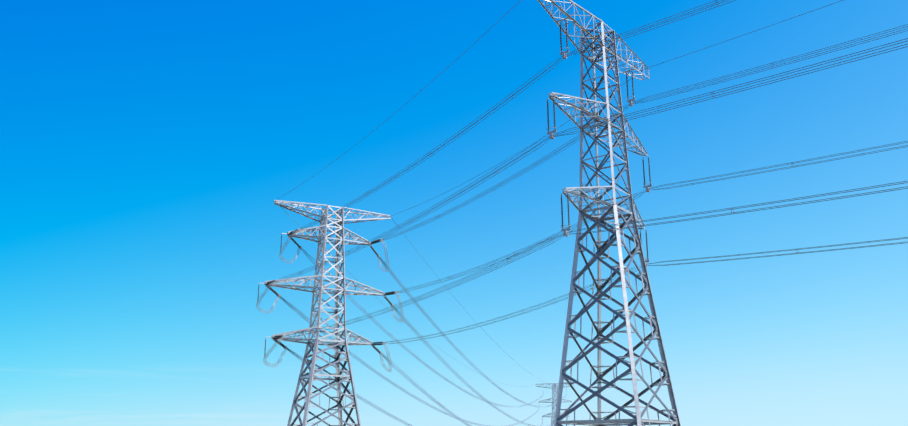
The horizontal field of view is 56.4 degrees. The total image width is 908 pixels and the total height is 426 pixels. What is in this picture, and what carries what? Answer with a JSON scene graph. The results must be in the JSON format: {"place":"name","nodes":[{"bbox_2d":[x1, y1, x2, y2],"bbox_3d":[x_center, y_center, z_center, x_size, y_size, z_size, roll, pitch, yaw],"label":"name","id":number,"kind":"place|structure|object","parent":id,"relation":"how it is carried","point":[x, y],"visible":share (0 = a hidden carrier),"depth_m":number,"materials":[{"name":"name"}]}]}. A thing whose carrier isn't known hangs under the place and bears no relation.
{"place":"outdoors","nodes":[
{"label":"outdoors","id":0,"kind":"place"},
{"bbox_2d":[0,0,907,425],"label":"sky","id":1,"kind":"structure","parent":0,"point":[148,148],"materials":[{"name":"blue"}]},
{"bbox_2d":[278,0,842,214],"bbox_3d":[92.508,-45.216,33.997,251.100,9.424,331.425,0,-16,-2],"label":"earth wires","id":2,"kind":"object","parent":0,"point":[566,122],"visible":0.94,"depth_m":116.63,"materials":[{"name":"grey metal"}]},
{"label":"ground","id":3,"kind":"structure","parent":0,"visible":0},
{"bbox_2d":[265,200,390,425],"bbox_3d":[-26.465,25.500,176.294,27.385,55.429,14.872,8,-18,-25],"label":"tension pylon","id":4,"kind":"object","parent":3,"relation":"on","point":[335,345],"visible":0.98,"depth_m":177.61,"materials":[{"name":"metal"}]},
{"bbox_2d":[257,228,397,358],"bbox_3d":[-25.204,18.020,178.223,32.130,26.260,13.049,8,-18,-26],"label":"insulators","id":5,"kind":"object","parent":4,"relation":"attached to","point":[278,295],"depth_m":177.32,"materials":[{"name":"grey glass"}]},
{"bbox_2d":[256,229,402,371],"bbox_3d":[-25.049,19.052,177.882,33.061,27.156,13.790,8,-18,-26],"label":"jumper cables","id":6,"kind":"object","parent":5,"relation":"hanging from","point":[279,339],"depth_m":175.87,"materials":[{"name":"silver metal"}]},
{"bbox_2d":[280,213,568,425],"bbox_3d":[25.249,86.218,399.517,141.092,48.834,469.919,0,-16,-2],"label":"conductor span","id":7,"kind":"object","parent":4,"relation":"hanging from","point":[398,386],"visible":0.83,"depth_m":240.80,"materials":[{"name":"grey metal"}]},
{"bbox_2d":[536,383,573,425],"bbox_3d":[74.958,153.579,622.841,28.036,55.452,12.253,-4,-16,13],"label":"distant pylon","id":8,"kind":"object","parent":3,"relation":"on","point":[552,398],"visible":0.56,"depth_m":627.44,"materials":[{"name":"metal"}]},
{"bbox_2d":[537,0,680,425],"bbox_3d":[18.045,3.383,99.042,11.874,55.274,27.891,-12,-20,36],"label":"suspension pylon","id":9,"kind":"object","parent":3,"relation":"on","point":[599,220],"visible":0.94,"depth_m":98.57,"materials":[{"name":"metal"}]},
{"bbox_2d":[547,19,651,266],"bbox_3d":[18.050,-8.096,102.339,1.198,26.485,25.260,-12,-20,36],"label":"suspension tower insulators","id":10,"kind":"object","parent":9,"relation":"attached to","point":[551,136],"depth_m":98.30,"materials":[{"name":"silver metal"}]},
{"bbox_2d":[276,0,907,343],"bbox_3d":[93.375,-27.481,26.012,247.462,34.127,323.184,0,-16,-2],"label":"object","id":11,"kind":"object","parent":10,"relation":"hanging from","point":[643,190],"visible":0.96,"depth_m":96.00,"materials":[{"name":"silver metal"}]}
]}

